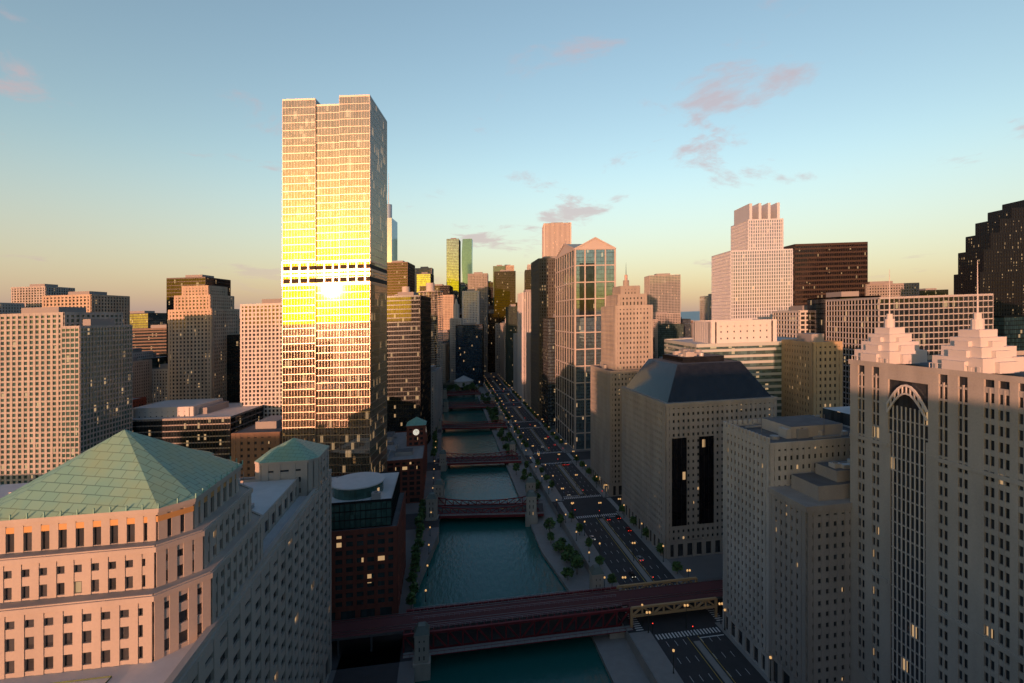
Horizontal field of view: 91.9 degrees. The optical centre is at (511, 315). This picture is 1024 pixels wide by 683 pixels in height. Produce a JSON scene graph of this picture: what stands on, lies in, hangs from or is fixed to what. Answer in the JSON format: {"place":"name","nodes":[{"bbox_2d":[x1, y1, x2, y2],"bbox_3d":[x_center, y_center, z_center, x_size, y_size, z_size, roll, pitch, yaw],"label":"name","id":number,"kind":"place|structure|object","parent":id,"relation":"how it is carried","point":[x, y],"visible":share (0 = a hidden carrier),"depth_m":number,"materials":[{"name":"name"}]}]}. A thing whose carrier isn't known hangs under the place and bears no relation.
{"place":"outdoors","nodes":[
{"label":"outdoors","id":0,"kind":"place"},
{"bbox_2d":[0,0,1023,317],"label":"sky","id":1,"kind":"structure","parent":0,"point":[141,140],"materials":[{"name":"blue"}]},
{"bbox_2d":[413,385,611,682],"bbox_3d":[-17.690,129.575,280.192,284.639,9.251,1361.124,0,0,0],"label":"river water","id":2,"kind":"structure","parent":0,"point":[481,559],"depth_m":249.75,"materials":[{"name":"teal liquid"}]},
{"bbox_2d":[327,311,722,682],"bbox_3d":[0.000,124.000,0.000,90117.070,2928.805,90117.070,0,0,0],"label":"ground","id":3,"kind":"structure","parent":0,"point":[706,567],"depth_m":250.21,"materials":[{"name":"grey concrete"}]},
{"bbox_2d":[11,284,74,307],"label":"building","id":4,"kind":"structure","parent":3,"relation":"on","point":[31,296],"depth_m":599.76,"materials":[{"name":"grey concrete"}]},
{"bbox_2d":[0,307,122,484],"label":"building","id":5,"kind":"structure","parent":3,"relation":"on","point":[30,394],"depth_m":299.62,"materials":[{"name":"grey concrete"}]},
{"bbox_2d":[42,291,129,324],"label":"building","id":6,"kind":"structure","parent":3,"relation":"on","point":[92,301],"depth_m":457.42,"materials":[{"name":"grey concrete"}]},
{"bbox_2d":[61,319,132,463],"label":"building","id":7,"kind":"structure","parent":3,"relation":"on","point":[96,381],"depth_m":300.83,"materials":[{"name":"grey concrete"}]},
{"bbox_2d":[133,397,145,407],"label":"building","id":8,"kind":"structure","parent":3,"relation":"on","point":[139,401],"depth_m":418.19,"materials":[{"name":"red"}]},
{"bbox_2d":[133,357,151,404],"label":"building","id":9,"kind":"structure","parent":3,"relation":"on","point":[142,378],"depth_m":507.81,"materials":[{"name":"grey concrete"}]},
{"bbox_2d":[133,348,152,359],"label":"building","id":10,"kind":"structure","parent":3,"relation":"on","point":[139,353],"depth_m":535.88,"materials":[{"name":"grey"}]},
{"bbox_2d":[133,325,165,355],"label":"building","id":11,"kind":"structure","parent":3,"relation":"on","point":[153,338],"depth_m":600.00,"materials":[{"name":"grey concrete"}]},
{"bbox_2d":[152,364,167,402],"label":"building","id":12,"kind":"structure","parent":3,"relation":"on","point":[159,383],"depth_m":519.60,"materials":[{"name":"grey"}]},
{"bbox_2d":[0,429,331,682],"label":"office building","id":13,"kind":"structure","parent":3,"relation":"on","point":[126,556],"depth_m":87.71,"materials":[{"name":"grey stone"}]},
{"bbox_2d":[239,471,253,509],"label":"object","id":14,"kind":"structure","parent":13,"relation":"on","point":[252,505],"depth_m":139.28,"materials":[{"name":"grey"}]},
{"bbox_2d":[133,398,222,417],"bbox_3d":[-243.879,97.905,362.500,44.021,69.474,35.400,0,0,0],"label":"roof","id":15,"kind":"structure","parent":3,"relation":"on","point":[177,408],"depth_m":345.00,"materials":[{"name":"grey concrete"}]},
{"bbox_2d":[133,401,263,459],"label":"building","id":16,"kind":"structure","parent":3,"relation":"on","point":[211,427],"depth_m":335.00,"materials":[{"name":"grey"}]},
{"bbox_2d":[168,285,238,400],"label":"building","id":17,"kind":"structure","parent":3,"relation":"on","point":[203,321],"depth_m":420.00,"materials":[{"name":"grey concrete"}]},
{"bbox_2d":[231,415,281,477],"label":"building","id":18,"kind":"structure","parent":3,"relation":"on","point":[252,443],"depth_m":299.82,"materials":[{"name":"brown"}]},
{"bbox_2d":[240,299,281,418],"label":"building","id":19,"kind":"structure","parent":3,"relation":"on","point":[260,354],"depth_m":379.72,"materials":[{"name":"grey concrete"}]},
{"bbox_2d":[281,94,386,475],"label":"building","id":20,"kind":"structure","parent":3,"relation":"on","point":[334,277],"depth_m":262.00,"materials":[{"name":"gold metal"}]},
{"bbox_2d":[332,471,405,620],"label":"building","id":21,"kind":"structure","parent":3,"relation":"on","point":[368,552],"depth_m":206.48,"materials":[{"name":"brick"}]},
{"bbox_2d":[332,477,380,499],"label":"rooftop unit","id":22,"kind":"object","parent":21,"relation":"on","point":[375,495],"depth_m":209.76,"materials":[{"name":"metal"}]},
{"bbox_2d":[387,177,396,261],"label":"skyscraper","id":23,"kind":"structure","parent":3,"relation":"on","point":[391,239],"depth_m":1006.44,"materials":[{"name":"glass"}]},
{"bbox_2d":[387,260,414,295],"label":"high-rise building","id":24,"kind":"structure","parent":3,"relation":"on","point":[400,274],"depth_m":720.00,"materials":[{"name":"brown concrete"}]},
{"bbox_2d":[394,287,409,295],"bbox_3d":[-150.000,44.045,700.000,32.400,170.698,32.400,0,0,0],"label":"water tank","id":25,"kind":"object","parent":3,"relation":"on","point":[405,289],"visible":0.02,"depth_m":695.12,"materials":[{"name":"beige metal"}]},
{"bbox_2d":[387,417,426,503],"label":"clock tower building","id":26,"kind":"structure","parent":3,"relation":"on","point":[407,458],"depth_m":343.57,"materials":[{"name":"brick"}]},
{"bbox_2d":[387,433,398,451],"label":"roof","id":27,"kind":"object","parent":26,"relation":"on","point":[392,443],"visible":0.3,"depth_m":375.41,"materials":[{"name":"grey"}]},
{"bbox_2d":[387,292,430,444],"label":"skyscraper","id":28,"kind":"structure","parent":3,"relation":"on","point":[408,356],"depth_m":447.00,"materials":[{"name":"brown concrete"}]},
{"bbox_2d":[418,283,442,413],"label":"high-rise building","id":29,"kind":"structure","parent":3,"relation":"on","point":[431,292],"depth_m":635.39,"materials":[{"name":"beige concrete"}]},
{"bbox_2d":[431,365,440,434],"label":"hotel building","id":30,"kind":"structure","parent":3,"relation":"on","point":[435,393],"depth_m":535.58,"materials":[{"name":"grey concrete"}]},
{"bbox_2d":[438,330,449,378],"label":"building","id":31,"kind":"structure","parent":3,"relation":"on","point":[446,336],"depth_m":1000.00,"materials":[{"name":"grey concrete"}]},
{"bbox_2d":[450,299,462,381],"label":"skyscraper","id":32,"kind":"structure","parent":3,"relation":"on","point":[455,320],"depth_m":949.60,"materials":[{"name":"grey concrete"}]},
{"bbox_2d":[443,384,480,398],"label":"bridge","id":33,"kind":"structure","parent":3,"relation":"on","point":[476,392],"depth_m":801.20,"materials":[{"name":"red"}]},
{"bbox_2d":[454,375,473,386],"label":"river pavilion","id":34,"kind":"structure","parent":3,"relation":"on","point":[460,381],"depth_m":884.17,"materials":[{"name":"metal"}]},
{"bbox_2d":[462,239,472,283],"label":"building","id":35,"kind":"structure","parent":3,"relation":"on","point":[467,256],"depth_m":1507.00,"materials":[{"name":"green glass"}]},
{"bbox_2d":[456,322,483,384],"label":"blue glass building","id":36,"kind":"structure","parent":3,"relation":"on","point":[469,350],"depth_m":900.00,"materials":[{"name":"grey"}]},
{"bbox_2d":[443,395,497,411],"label":"bridge","id":37,"kind":"structure","parent":3,"relation":"on","point":[447,407],"depth_m":686.19,"materials":[{"name":"red"}]},
{"bbox_2d":[439,413,507,432],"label":"bridge","id":38,"kind":"structure","parent":3,"relation":"on","point":[499,424],"depth_m":559.24,"materials":[{"name":"red metal"}]},
{"bbox_2d":[435,441,520,471],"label":"bridge","id":39,"kind":"structure","parent":3,"relation":"on","point":[444,462],"depth_m":424.76,"materials":[{"name":"red"}]},
{"bbox_2d":[459,313,498,371],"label":"building","id":40,"kind":"structure","parent":3,"relation":"on","point":[493,318],"depth_m":1100.00,"materials":[{"name":"grey"}]},
{"bbox_2d":[424,476,543,526],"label":"bridge","id":41,"kind":"structure","parent":3,"relation":"on","point":[530,508],"depth_m":312.25,"materials":[{"name":"red metal"}]},
{"bbox_2d":[493,265,505,304],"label":"skyscraper","id":42,"kind":"structure","parent":3,"relation":"on","point":[498,267],"depth_m":1361.00,"materials":[{"name":"grey"}]},
{"bbox_2d":[500,323,505,381],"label":"building","id":43,"kind":"structure","parent":3,"relation":"on","point":[503,351],"depth_m":940.17,"materials":[{"name":"grey concrete"}]},
{"bbox_2d":[506,304,516,386],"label":"high-rise building","id":44,"kind":"structure","parent":3,"relation":"on","point":[511,319],"depth_m":867.87,"materials":[{"name":"grey concrete"}]},
{"bbox_2d":[0,238,1023,402],"bbox_3d":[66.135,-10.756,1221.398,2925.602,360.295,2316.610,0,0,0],"label":"city building","id":45,"kind":"structure","parent":3,"relation":"on","point":[474,296],"depth_m":968.74,"materials":[{"name":"brown concrete"}]},
{"bbox_2d":[513,333,516,392],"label":"building","id":46,"kind":"structure","parent":3,"relation":"on","point":[515,362],"depth_m":787.66,"materials":[{"name":"grey concrete"}]},
{"bbox_2d":[517,290,530,401],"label":"skyscraper","id":47,"kind":"structure","parent":3,"relation":"on","point":[523,312],"depth_m":711.70,"materials":[{"name":"grey concrete"}]},
{"bbox_2d":[526,332,530,408],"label":"building","id":48,"kind":"structure","parent":3,"relation":"on","point":[528,367],"depth_m":661.35,"materials":[{"name":"grey concrete"}]},
{"bbox_2d":[415,382,656,682],"bbox_3d":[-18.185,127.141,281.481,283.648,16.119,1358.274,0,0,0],"label":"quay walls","id":49,"kind":"structure","parent":3,"relation":"on","point":[622,659],"depth_m":247.09,"materials":[{"name":"grey concrete"}]},
{"bbox_2d":[531,256,555,420],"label":"skyscraper","id":50,"kind":"structure","parent":3,"relation":"on","point":[543,287],"depth_m":583.60,"materials":[{"name":"grey"}]},
{"bbox_2d":[405,381,683,608],"bbox_3d":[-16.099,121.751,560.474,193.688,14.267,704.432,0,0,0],"label":"trees","id":51,"kind":"object","parent":3,"relation":"on","point":[572,555],"visible":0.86,"depth_m":286.33,"materials":[{"name":"green plant"}]},
{"bbox_2d":[542,314,554,427],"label":"high-rise building","id":52,"kind":"structure","parent":3,"relation":"on","point":[548,371],"depth_m":539.27,"materials":[{"name":"grey"}]},
{"bbox_2d":[542,222,570,257],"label":"building","id":53,"kind":"structure","parent":3,"relation":"on","point":[556,236],"depth_m":1199.50,"materials":[{"name":"grey"}]},
{"bbox_2d":[403,564,716,681],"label":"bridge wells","id":54,"kind":"object","parent":3,"relation":"on","point":[525,619],"visible":0.99,"depth_m":194.28,"materials":[{"name":"red metal"}]},
{"bbox_2d":[555,237,615,449],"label":"skyscraper","id":55,"kind":"structure","parent":3,"relation":"on","point":[585,278],"depth_m":453.06,"materials":[{"name":"grey"}]},
{"bbox_2d":[425,375,771,680],"bbox_3d":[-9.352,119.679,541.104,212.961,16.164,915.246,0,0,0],"label":"street lamps","id":56,"kind":"object","parent":3,"relation":"on","point":[721,604],"visible":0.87,"depth_m":270.15,"materials":[{"name":"grey metal"}]},
{"bbox_2d":[590,275,652,496],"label":"skyscraper","id":57,"kind":"structure","parent":3,"relation":"on","point":[626,332],"depth_m":343.80,"materials":[{"name":"stone"}]},
{"bbox_2d":[483,377,772,682],"bbox_3d":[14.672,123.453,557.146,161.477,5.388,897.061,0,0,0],"label":"kerbs","id":58,"kind":"structure","parent":3,"relation":"on","point":[657,661],"depth_m":245.07,"materials":[{"name":"grey concrete"}]},
{"bbox_2d":[644,273,680,312],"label":"skyscraper","id":59,"kind":"structure","parent":3,"relation":"on","point":[662,291],"depth_m":1000.00,"materials":[{"name":"grey concrete"}]},
{"bbox_2d":[653,311,680,323],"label":"building","id":60,"kind":"structure","parent":3,"relation":"on","point":[664,317],"depth_m":949.72,"materials":[{"name":"grey"}]},
{"bbox_2d":[621,353,778,558],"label":"building","id":61,"kind":"structure","parent":3,"relation":"on","point":[677,410],"depth_m":253.17,"materials":[{"name":"concrete"}]},
{"bbox_2d":[673,348,703,356],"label":"rooftop equipment","id":62,"kind":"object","parent":61,"relation":"on","point":[684,352],"depth_m":276.43,"materials":[{"name":"metal"}]},
{"bbox_2d":[700,294,711,320],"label":"building","id":63,"kind":"structure","parent":3,"relation":"on","point":[705,307],"depth_m":912.10,"materials":[{"name":"grey glass"}]},
{"bbox_2d":[664,336,796,416],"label":"building","id":64,"kind":"structure","parent":3,"relation":"on","point":[761,361],"depth_m":292.00,"materials":[{"name":"grey concrete"}]},
{"bbox_2d":[693,319,776,343],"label":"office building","id":65,"kind":"structure","parent":64,"relation":"on","point":[734,331],"depth_m":299.80,"materials":[{"name":"white concrete"}]},
{"bbox_2d":[712,202,792,319],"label":"skyscraper","id":66,"kind":"structure","parent":3,"relation":"on","point":[752,273],"depth_m":540.00,"materials":[{"name":"grey"}]},
{"bbox_2d":[723,415,849,676],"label":"high-rise building","id":67,"kind":"structure","parent":3,"relation":"on","point":[756,464],"depth_m":174.95,"materials":[{"name":"stone"}]},
{"bbox_2d":[745,414,847,439],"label":"rooftop equipment","id":68,"kind":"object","parent":67,"relation":"on","point":[783,432],"depth_m":172.87,"materials":[{"name":"grey"}]},
{"bbox_2d":[772,305,807,337],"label":"building","id":69,"kind":"structure","parent":3,"relation":"on","point":[792,321],"depth_m":412.62,"materials":[{"name":"grey concrete"}]},
{"bbox_2d":[768,460,851,682],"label":"high-rise building","id":70,"kind":"structure","parent":3,"relation":"on","point":[809,578],"depth_m":150.41,"materials":[{"name":"grey concrete"}]},
{"bbox_2d":[828,459,849,468],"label":"rooftop equipment","id":71,"kind":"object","parent":70,"relation":"on","point":[843,464],"depth_m":158.32,"materials":[{"name":"grey"}]},
{"bbox_2d":[781,333,842,417],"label":"office building","id":72,"kind":"structure","parent":3,"relation":"on","point":[812,374],"depth_m":265.54,"materials":[{"name":"grey concrete"}]},
{"bbox_2d":[784,242,867,305],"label":"office building","id":73,"kind":"structure","parent":3,"relation":"on","point":[820,270],"depth_m":599.83,"materials":[{"name":"brown"}]},
{"bbox_2d":[822,406,849,425],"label":"building","id":74,"kind":"structure","parent":3,"relation":"on","point":[839,414],"depth_m":192.63,"materials":[{"name":"grey"}]},
{"bbox_2d":[807,291,880,339],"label":"building","id":75,"kind":"structure","parent":3,"relation":"on","point":[816,314],"depth_m":383.05,"materials":[{"name":"grey"}]},
{"bbox_2d":[826,293,993,406],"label":"building","id":76,"kind":"structure","parent":3,"relation":"on","point":[932,324],"depth_m":300.00,"materials":[{"name":"grey concrete"}]},
{"bbox_2d":[848,260,1023,682],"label":"skyscraper","id":77,"kind":"structure","parent":3,"relation":"on","point":[937,513],"depth_m":124.05,"materials":[{"name":"stone"}]},
{"bbox_2d":[954,200,1023,315],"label":"stepped tower","id":78,"kind":"structure","parent":3,"relation":"on","point":[994,245],"depth_m":451.60,"materials":[{"name":"grey"}]},
{"bbox_2d":[331,377,767,682],"bbox_3d":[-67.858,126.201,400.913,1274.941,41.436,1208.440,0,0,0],"label":"road","id":79,"kind":"structure","parent":0,"point":[356,661],"depth_m":201.26,"materials":[{"name":"grey asphalt"}]},
{"bbox_2d":[332,577,722,655],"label":"elevated track","id":80,"kind":"structure","parent":79,"relation":"on","point":[371,627],"depth_m":197.89,"materials":[{"name":"metal"}]},
{"bbox_2d":[492,381,643,577],"bbox_3d":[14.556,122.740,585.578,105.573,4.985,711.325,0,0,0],"label":"cars","id":81,"kind":"object","parent":79,"relation":"on","point":[639,557],"visible":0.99,"depth_m":280.81,"materials":[{"name":"blue"}]},
{"bbox_2d":[500,388,692,635],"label":"traffic signals","id":82,"kind":"object","parent":79,"relation":"on","point":[652,578],"visible":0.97,"depth_m":190.52,"materials":[{"name":"grey"}]},
{"bbox_2d":[492,378,749,681],"bbox_3d":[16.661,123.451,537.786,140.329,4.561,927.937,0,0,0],"label":"road markings","id":83,"kind":"object","parent":79,"relation":"on","point":[533,460],"visible":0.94,"depth_m":207.40,"materials":[{"name":"white paint"}]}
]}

